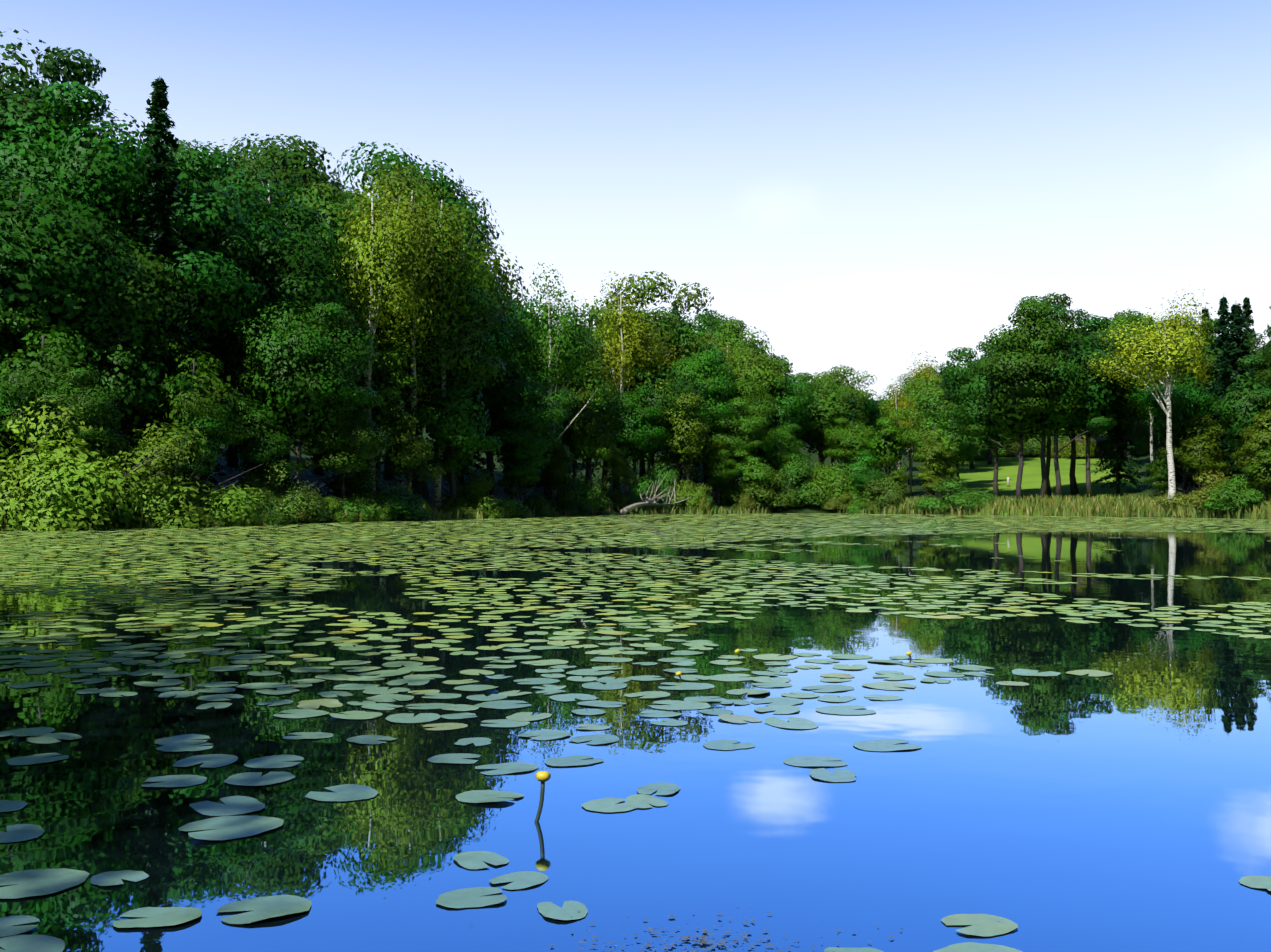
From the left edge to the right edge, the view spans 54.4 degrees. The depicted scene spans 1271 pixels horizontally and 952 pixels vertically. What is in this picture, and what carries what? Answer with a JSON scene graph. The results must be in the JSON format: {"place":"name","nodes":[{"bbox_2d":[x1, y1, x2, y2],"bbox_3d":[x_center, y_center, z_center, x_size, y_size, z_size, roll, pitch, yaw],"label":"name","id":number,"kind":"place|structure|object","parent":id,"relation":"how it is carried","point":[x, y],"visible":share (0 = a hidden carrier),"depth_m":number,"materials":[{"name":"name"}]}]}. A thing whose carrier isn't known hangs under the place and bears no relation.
{"place":"outdoors","nodes":[
{"label":"outdoors","id":0,"kind":"place"},
{"bbox_2d":[0,513,1270,951],"bbox_3d":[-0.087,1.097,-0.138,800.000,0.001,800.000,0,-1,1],"label":"pond water","id":1,"kind":"structure","parent":0,"point":[1124,805],"depth_m":5.34,"materials":[{"name":"blue liquid"}]},
{"bbox_2d":[0,513,1270,951],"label":"lily pads","id":2,"kind":"object","parent":1,"relation":"on","point":[50,881],"visible":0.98,"depth_m":8.33,"materials":[{"name":"green plant"}]},
{"bbox_2d":[0,492,1270,530],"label":"shore reeds","id":3,"kind":"object","parent":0,"point":[1110,505],"depth_m":92.35,"materials":[{"name":"green plant"}]},
{"bbox_2d":[430,468,528,517],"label":"bush","id":4,"kind":"object","parent":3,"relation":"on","point":[472,494],"visible":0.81,"depth_m":79.10,"materials":[{"name":"green plant"}]},
{"bbox_2d":[537,474,612,510],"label":"bush","id":5,"kind":"object","parent":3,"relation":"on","point":[573,488],"visible":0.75,"depth_m":96.13,"materials":[{"name":"green plant"}]},
{"bbox_2d":[0,0,1270,400],"label":"sky","id":6,"kind":"structure","parent":0,"point":[861,185],"materials":[{"name":"blue"}]},
{"bbox_2d":[9,394,1268,518],"bbox_3d":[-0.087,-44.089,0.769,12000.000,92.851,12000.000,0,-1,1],"label":"grassy ground","id":7,"kind":"structure","parent":0,"point":[980,475],"depth_m":123.96,"materials":[{"name":"green plant"}]},
{"bbox_2d":[0,368,69,471],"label":"broad tree","id":8,"kind":"object","parent":7,"relation":"on","point":[11,405],"visible":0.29,"depth_m":50.66,"materials":[{"name":"green plant"}]},
{"bbox_2d":[0,304,120,445],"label":"tree","id":9,"kind":"object","parent":7,"relation":"on","point":[60,358],"visible":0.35,"depth_m":52.10,"materials":[{"name":"green plant"}]},
{"bbox_2d":[16,368,124,463],"bbox_3d":[-23.475,-1.320,51.272,4.212,6.190,4.605,0,-1,-22],"label":"broad tree","id":10,"kind":"object","parent":7,"relation":"on","point":[105,410],"visible":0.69,"depth_m":50.30,"materials":[{"name":"green plant"}]},
{"bbox_2d":[0,29,145,472],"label":"broad tree","id":11,"kind":"object","parent":7,"relation":"on","point":[51,66],"visible":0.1,"depth_m":65.67,"materials":[{"name":"green plant"}]},
{"bbox_2d":[0,171,148,473],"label":"broad tree","id":12,"kind":"object","parent":7,"relation":"on","point":[31,261],"visible":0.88,"depth_m":54.91,"materials":[{"name":"green plant"}]},
{"bbox_2d":[0,81,182,362],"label":"broad tree","id":13,"kind":"object","parent":7,"relation":"on","point":[77,172],"visible":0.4,"depth_m":60.37,"materials":[{"name":"green plant"}]},
{"bbox_2d":[0,396,182,530],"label":"bush","id":14,"kind":"object","parent":7,"relation":"on","point":[70,492],"visible":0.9,"depth_m":46.73,"materials":[{"name":"green plant"}]},
{"bbox_2d":[0,207,201,401],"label":"broad tree","id":15,"kind":"object","parent":7,"relation":"on","point":[137,307],"visible":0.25,"depth_m":58.15,"materials":[{"name":"green plant"}]},
{"bbox_2d":[34,287,212,466],"bbox_3d":[-24.067,-3.529,57.562,7.586,9.925,6.163,1,-1,-39],"label":"tree","id":16,"kind":"object","parent":7,"relation":"on","point":[127,379],"visible":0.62,"depth_m":56.95,"materials":[{"name":"green plant"}]},
{"bbox_2d":[104,76,231,485],"bbox_3d":[-23.567,-9.328,61.773,6.984,21.366,7.234,0,-1,4],"label":"spruce tree","id":17,"kind":"object","parent":7,"relation":"on","point":[158,126],"visible":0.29,"depth_m":61.41,"materials":[{"name":"green plant"}]},
{"bbox_2d":[134,403,233,505],"bbox_3d":[-20.207,-0.713,55.970,3.516,5.375,4.327,-1,-2,44],"label":"tree","id":18,"kind":"object","parent":7,"relation":"on","point":[208,430],"visible":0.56,"depth_m":55.83,"materials":[{"name":"green plant"}]},
{"bbox_2d":[91,420,281,527],"bbox_3d":[-20.701,-0.090,53.512,9.667,4.708,9.522,-1,-1,30],"label":"bush","id":19,"kind":"object","parent":7,"relation":"on","point":[172,457],"visible":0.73,"depth_m":52.04,"materials":[{"name":"green plant"}]},
{"bbox_2d":[89,139,293,378],"bbox_3d":[-24.123,-8.260,65.130,11.996,19.036,12.901,0,-1,-15],"label":"broad tree","id":20,"kind":"object","parent":7,"relation":"on","point":[218,285],"visible":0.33,"depth_m":63.60,"materials":[{"name":"green plant"}]},
{"bbox_2d":[139,331,251,497],"bbox_3d":[-20.805,-2.649,58.568,6.478,8.685,5.263,-1,-1,37],"label":"tree","id":21,"kind":"object","parent":7,"relation":"on","point":[192,407],"visible":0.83,"depth_m":58.05,"materials":[{"name":"green plant"}]},
{"bbox_2d":[163,139,304,484],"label":"broad tree","id":22,"kind":"object","parent":7,"relation":"on","point":[277,174],"visible":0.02,"depth_m":80.49,"materials":[{"name":"green plant"}]},
{"bbox_2d":[224,397,304,486],"bbox_3d":[-18.589,-1.056,60.775,3.912,5.795,3.919,1,-1,-33],"label":"tree","id":23,"kind":"object","parent":7,"relation":"on","point":[263,445],"visible":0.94,"depth_m":60.36,"materials":[{"name":"green plant"}]},
{"bbox_2d":[184,133,352,487],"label":"broad tree","id":24,"kind":"object","parent":7,"relation":"on","point":[292,158],"visible":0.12,"depth_m":84.89,"materials":[{"name":"green plant"}]},
{"bbox_2d":[219,136,324,494],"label":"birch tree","id":25,"kind":"object","parent":7,"relation":"on","point":[260,174],"visible":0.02,"depth_m":76.43,"materials":[{"name":"green plant"}]},
{"bbox_2d":[182,278,379,477],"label":"broad tree","id":26,"kind":"object","parent":7,"relation":"on","point":[233,367],"visible":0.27,"depth_m":65.96,"materials":[{"name":"green plant"}]},
{"bbox_2d":[237,459,331,521],"bbox_3d":[-17.683,0.736,60.375,5.513,3.070,5.596,0,-1,20],"label":"bush","id":27,"kind":"object","parent":7,"relation":"on","point":[251,480],"visible":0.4,"depth_m":59.96,"materials":[{"name":"green plant"}]},
{"bbox_2d":[200,202,391,492],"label":"broad tree","id":28,"kind":"object","parent":7,"relation":"on","point":[294,261],"visible":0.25,"depth_m":68.61,"materials":[{"name":"green plant"}]},
{"bbox_2d":[229,300,379,490],"bbox_3d":[-17.460,-3.582,63.975,7.462,10.869,6.824,0,-1,21],"label":"broad tree","id":29,"kind":"object","parent":7,"relation":"on","point":[298,370],"visible":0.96,"depth_m":63.00,"materials":[{"name":"green plant"}]},
{"bbox_2d":[280,399,396,499],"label":"broad tree","id":30,"kind":"object","parent":7,"relation":"on","point":[347,445],"visible":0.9,"depth_m":65.07,"materials":[{"name":"green plant"}]},
{"bbox_2d":[262,180,471,489],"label":"broad tree","id":31,"kind":"object","parent":7,"relation":"on","point":[341,219],"visible":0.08,"depth_m":78.45,"materials":[{"name":"green plant"}]},
{"bbox_2d":[316,465,431,519],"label":"bush","id":32,"kind":"object","parent":7,"relation":"on","point":[406,507],"visible":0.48,"depth_m":66.92,"materials":[{"name":"green plant"}]},
{"bbox_2d":[326,159,443,497],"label":"birch tree","id":33,"kind":"object","parent":7,"relation":"on","point":[379,274],"visible":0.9,"depth_m":72.01,"materials":[{"name":"green plant"}]},
{"bbox_2d":[349,337,421,494],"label":"tree","id":34,"kind":"object","parent":7,"relation":"on","point":[390,392],"visible":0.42,"depth_m":73.47,"materials":[{"name":"green plant"}]},
{"bbox_2d":[355,267,438,475],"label":"birch tree","id":35,"kind":"object","parent":7,"relation":"on","point":[379,327],"visible":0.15,"depth_m":76.29,"materials":[{"name":"green plant"}]},
{"bbox_2d":[338,145,471,493],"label":"birch tree","id":36,"kind":"object","parent":7,"relation":"on","point":[413,326],"visible":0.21,"depth_m":75.37,"materials":[{"name":"green plant"}]},
{"bbox_2d":[374,402,445,490],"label":"tree","id":37,"kind":"object","parent":7,"relation":"on","point":[407,451],"visible":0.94,"depth_m":71.68,"materials":[{"name":"green plant"}]},
{"bbox_2d":[333,141,499,256],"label":"broad tree","id":38,"kind":"object","parent":7,"relation":"on","point":[444,183],"visible":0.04,"depth_m":97.47,"materials":[{"name":"green plant"}]},
{"bbox_2d":[368,155,503,508],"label":"birch tree","id":39,"kind":"object","parent":7,"relation":"on","point":[474,258],"visible":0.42,"depth_m":77.67,"materials":[{"name":"green plant"}]},
{"bbox_2d":[364,266,508,498],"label":"broad tree","id":40,"kind":"object","parent":7,"relation":"on","point":[463,359],"visible":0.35,"depth_m":79.75,"materials":[{"name":"green plant"}]},
{"bbox_2d":[348,216,525,492],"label":"broad tree","id":41,"kind":"object","parent":7,"relation":"on","point":[488,351],"visible":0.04,"depth_m":85.58,"materials":[{"name":"green plant"}]},
{"bbox_2d":[347,166,527,497],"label":"broad tree","id":42,"kind":"object","parent":7,"relation":"on","point":[412,186],"visible":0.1,"depth_m":87.36,"materials":[{"name":"green plant"}]},
{"bbox_2d":[399,354,502,508],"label":"tree","id":43,"kind":"object","parent":7,"relation":"on","point":[451,419],"visible":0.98,"depth_m":77.65,"materials":[{"name":"green plant"}]},
{"bbox_2d":[467,307,542,500],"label":"broad tree","id":44,"kind":"object","parent":7,"relation":"on","point":[522,358],"visible":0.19,"depth_m":94.89,"materials":[{"name":"green plant"}]},
{"bbox_2d":[467,359,558,500],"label":"broad tree","id":45,"kind":"object","parent":7,"relation":"on","point":[497,393],"visible":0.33,"depth_m":91.72,"materials":[{"name":"green plant"}]},
{"bbox_2d":[494,438,549,507],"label":"tree","id":46,"kind":"object","parent":7,"relation":"on","point":[522,474],"visible":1,"depth_m":86.48,"materials":[{"name":"green plant"}]},
{"bbox_2d":[486,385,576,509],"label":"broad tree","id":47,"kind":"object","parent":7,"relation":"on","point":[528,421],"visible":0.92,"depth_m":88.03,"materials":[{"name":"green plant"}]},
{"bbox_2d":[520,263,610,507],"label":"birch tree","id":48,"kind":"object","parent":7,"relation":"on","point":[556,344],"visible":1,"depth_m":96.28,"materials":[{"name":"green plant"}]},
{"bbox_2d":[554,344,614,478],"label":"tree","id":49,"kind":"object","parent":7,"relation":"on","point":[582,393],"visible":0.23,"depth_m":105.42,"materials":[{"name":"green plant"}]},
{"bbox_2d":[550,383,623,486],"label":"tree","id":50,"kind":"object","parent":7,"relation":"on","point":[589,441],"visible":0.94,"depth_m":100.51,"materials":[{"name":"green plant"}]},
{"bbox_2d":[567,274,659,488],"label":"tree","id":51,"kind":"object","parent":7,"relation":"on","point":[598,319],"visible":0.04,"depth_m":121.19,"materials":[{"name":"green plant"}]},
{"bbox_2d":[603,443,639,492],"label":"tree","id":52,"kind":"object","parent":7,"relation":"on","point":[619,467],"visible":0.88,"depth_m":105.44,"materials":[{"name":"green plant"}]},
{"bbox_2d":[590,271,677,492],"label":"tree","id":53,"kind":"object","parent":7,"relation":"on","point":[661,284],"visible":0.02,"depth_m":120.42,"materials":[{"name":"green plant"}]},
{"bbox_2d":[593,271,677,495],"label":"birch tree","id":54,"kind":"object","parent":7,"relation":"on","point":[627,351],"visible":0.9,"depth_m":112.55,"materials":[{"name":"green plant"}]},
{"bbox_2d":[603,385,670,489],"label":"broad tree","id":55,"kind":"object","parent":7,"relation":"on","point":[638,432],"visible":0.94,"depth_m":110.23,"materials":[{"name":"green plant"}]},
{"bbox_2d":[599,360,709,499],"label":"broad tree","id":56,"kind":"object","parent":7,"relation":"on","point":[683,387],"visible":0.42,"depth_m":112.68,"materials":[{"name":"green plant"}]},
{"bbox_2d":[628,460,688,505],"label":"bush","id":57,"kind":"object","parent":7,"relation":"on","point":[666,482],"visible":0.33,"depth_m":109.68,"materials":[{"name":"green plant"}]},
{"bbox_2d":[650,282,714,486],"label":"tree","id":58,"kind":"object","parent":7,"relation":"on","point":[689,295],"visible":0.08,"depth_m":124.12,"materials":[{"name":"green plant"}]},
{"bbox_2d":[654,392,728,484],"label":"tree","id":59,"kind":"object","parent":7,"relation":"on","point":[687,447],"visible":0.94,"depth_m":111.66,"materials":[{"name":"green plant"}]},
{"bbox_2d":[659,350,738,489],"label":"broad tree","id":60,"kind":"object","parent":7,"relation":"on","point":[714,399],"visible":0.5,"depth_m":117.27,"materials":[{"name":"green plant"}]},
{"bbox_2d":[662,322,737,493],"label":"tree","id":61,"kind":"object","parent":7,"relation":"on","point":[712,349],"visible":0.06,"depth_m":122.92,"materials":[{"name":"green plant"}]},
{"bbox_2d":[698,449,739,505],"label":"broad tree","id":62,"kind":"object","parent":7,"relation":"on","point":[718,470],"visible":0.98,"depth_m":113.36,"materials":[{"name":"green plant"}]},
{"bbox_2d":[689,319,770,484],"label":"broad tree","id":63,"kind":"object","parent":7,"relation":"on","point":[732,329],"visible":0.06,"depth_m":135.18,"materials":[{"name":"green plant"}]},
{"bbox_2d":[703,397,779,484],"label":"broad tree","id":64,"kind":"object","parent":7,"relation":"on","point":[742,433],"visible":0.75,"depth_m":116.54,"materials":[{"name":"green plant"}]},
{"bbox_2d":[709,377,776,484],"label":"broad tree","id":65,"kind":"object","parent":7,"relation":"on","point":[752,394],"visible":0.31,"depth_m":121.33,"materials":[{"name":"green plant"}]},
{"bbox_2d":[730,449,777,507],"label":"tree","id":66,"kind":"object","parent":7,"relation":"on","point":[757,474],"visible":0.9,"depth_m":114.25,"materials":[{"name":"green plant"}]},
{"bbox_2d":[717,346,794,486],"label":"broad tree","id":67,"kind":"object","parent":7,"relation":"on","point":[767,372],"visible":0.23,"depth_m":125.41,"materials":[{"name":"green plant"}]},
{"bbox_2d":[713,465,806,506],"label":"bush","id":68,"kind":"object","parent":7,"relation":"on","point":[730,494],"visible":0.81,"depth_m":114.25,"materials":[{"name":"green plant"}]},
{"bbox_2d":[760,425,812,476],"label":"broad tree","id":69,"kind":"object","parent":7,"relation":"on","point":[781,445],"visible":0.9,"depth_m":119.94,"materials":[{"name":"green plant"}]},
{"bbox_2d":[762,376,820,452],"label":"broad tree","id":70,"kind":"object","parent":7,"relation":"on","point":[793,415],"visible":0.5,"depth_m":124.69,"materials":[{"name":"green plant"}]},
{"bbox_2d":[768,452,830,504],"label":"bush","id":71,"kind":"object","parent":7,"relation":"on","point":[800,469],"visible":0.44,"depth_m":115.82,"materials":[{"name":"green plant"}]},
{"bbox_2d":[792,372,866,466],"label":"broad tree","id":72,"kind":"object","parent":7,"relation":"on","point":[830,405],"visible":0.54,"depth_m":128.30,"materials":[{"name":"green plant"}]},
{"bbox_2d":[800,462,864,504],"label":"bush","id":73,"kind":"object","parent":7,"relation":"on","point":[836,480],"visible":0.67,"depth_m":114.89,"materials":[{"name":"green plant"}]},
{"bbox_2d":[802,365,876,469],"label":"broad tree","id":74,"kind":"object","parent":7,"relation":"on","point":[836,374],"visible":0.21,"depth_m":133.26,"materials":[{"name":"green plant"}]},
{"bbox_2d":[823,418,879,470],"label":"broad tree","id":75,"kind":"object","parent":7,"relation":"on","point":[848,443],"visible":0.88,"depth_m":122.55,"materials":[{"name":"green plant"}]},
{"bbox_2d":[862,474,914,505],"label":"bush","id":76,"kind":"object","parent":7,"relation":"on","point":[884,496],"visible":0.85,"depth_m":111.62,"materials":[{"name":"green plant"}]},
{"bbox_2d":[862,407,914,478],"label":"tree","id":77,"kind":"object","parent":7,"relation":"on","point":[885,447],"visible":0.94,"depth_m":117.48,"materials":[{"name":"green plant"}]},
{"bbox_2d":[900,369,968,476],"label":"broad tree","id":78,"kind":"object","parent":7,"relation":"on","point":[936,390],"visible":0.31,"depth_m":121.86,"materials":[{"name":"green plant"}]},
{"bbox_2d":[900,407,972,497],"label":"tree","id":79,"kind":"object","parent":7,"relation":"on","point":[945,439],"visible":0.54,"depth_m":114.56,"materials":[{"name":"green plant"}]},
{"bbox_2d":[916,430,957,495],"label":"tree","id":80,"kind":"object","parent":7,"relation":"on","point":[937,456],"visible":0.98,"depth_m":108.66,"materials":[{"name":"green plant"}]},
{"bbox_2d":[914,394,988,484],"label":"tree","id":81,"kind":"object","parent":7,"relation":"on","point":[933,418],"visible":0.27,"depth_m":117.69,"materials":[{"name":"green plant"}]},
{"bbox_2d":[910,477,998,509],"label":"bush","id":82,"kind":"object","parent":7,"relation":"on","point":[954,492],"visible":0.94,"depth_m":103.78,"materials":[{"name":"green plant"}]},
{"bbox_2d":[933,338,1018,496],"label":"tree","id":83,"kind":"object","parent":7,"relation":"on","point":[960,385],"visible":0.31,"depth_m":107.21,"materials":[{"name":"green plant"}]},
{"bbox_2d":[962,309,1077,503],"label":"tree","id":84,"kind":"object","parent":7,"relation":"on","point":[1016,380],"visible":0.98,"depth_m":99.66,"materials":[{"name":"green plant"}]},
{"bbox_2d":[982,296,1098,497],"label":"tree","id":85,"kind":"object","parent":7,"relation":"on","point":[1036,337],"visible":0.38,"depth_m":99.37,"materials":[{"name":"green plant"}]},
{"bbox_2d":[1028,304,1116,496],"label":"tree","id":86,"kind":"object","parent":7,"relation":"on","point":[1072,353],"visible":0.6,"depth_m":99.55,"materials":[{"name":"green plant"}]},
{"bbox_2d":[1051,309,1134,494],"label":"tree","id":87,"kind":"object","parent":7,"relation":"on","point":[1079,314],"visible":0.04,"depth_m":106.19,"materials":[{"name":"green plant"}]},
{"bbox_2d":[1064,315,1145,497],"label":"tree","id":88,"kind":"object","parent":7,"relation":"on","point":[1102,403],"visible":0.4,"depth_m":100.13,"materials":[{"name":"green plant"}]},
{"bbox_2d":[1091,349,1142,493],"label":"spruce tree","id":89,"kind":"object","parent":7,"relation":"on","point":[1118,459],"visible":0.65,"depth_m":102.83,"materials":[{"name":"green plant"}]},
{"bbox_2d":[1087,305,1207,511],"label":"tall birch tree","id":90,"kind":"object","parent":7,"relation":"on","point":[1157,350],"visible":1,"depth_m":86.32,"materials":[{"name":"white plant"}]},
{"bbox_2d":[1127,354,1219,495],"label":"tree","id":91,"kind":"object","parent":7,"relation":"on","point":[1189,399],"visible":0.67,"depth_m":91.63,"materials":[{"name":"green plant"}]},
{"bbox_2d":[1131,283,1227,493],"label":"birch tree","id":92,"kind":"object","parent":7,"relation":"on","point":[1198,370],"visible":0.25,"depth_m":96.96,"materials":[{"name":"green plant"}]},
{"bbox_2d":[1153,470,1229,506],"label":"bush","id":93,"kind":"object","parent":7,"relation":"on","point":[1212,482],"visible":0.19,"depth_m":84.86,"materials":[{"name":"green plant"}]},
{"bbox_2d":[1156,414,1232,491],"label":"tree","id":94,"kind":"object","parent":7,"relation":"on","point":[1199,456],"visible":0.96,"depth_m":87.01,"materials":[{"name":"green plant"}]},
{"bbox_2d":[1192,297,1232,479],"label":"spruce tree","id":95,"kind":"object","parent":7,"relation":"on","point":[1224,313],"visible":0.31,"depth_m":97.55,"materials":[{"name":"green plant"}]},
{"bbox_2d":[1194,303,1260,486],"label":"spruce tree","id":96,"kind":"object","parent":7,"relation":"on","point":[1236,347],"visible":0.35,"depth_m":91.38,"materials":[{"name":"green plant"}]},
{"bbox_2d":[1199,474,1270,510],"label":"bush","id":97,"kind":"object","parent":7,"relation":"on","point":[1231,495],"visible":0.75,"depth_m":79.69,"materials":[{"name":"green plant"}]},
{"bbox_2d":[1209,355,1270,482],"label":"tree","id":98,"kind":"object","parent":7,"relation":"on","point":[1241,407],"visible":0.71,"depth_m":83.84,"materials":[{"name":"green plant"}]},
{"bbox_2d":[1230,400,1270,472],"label":"tree","id":99,"kind":"object","parent":7,"relation":"on","point":[1259,437],"visible":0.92,"depth_m":81.42,"materials":[{"name":"green plant"}]},
{"bbox_2d":[1234,445,1270,504],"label":"tree","id":100,"kind":"object","parent":7,"relation":"on","point":[1260,473],"visible":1,"depth_m":78.61,"materials":[{"name":"green plant"}]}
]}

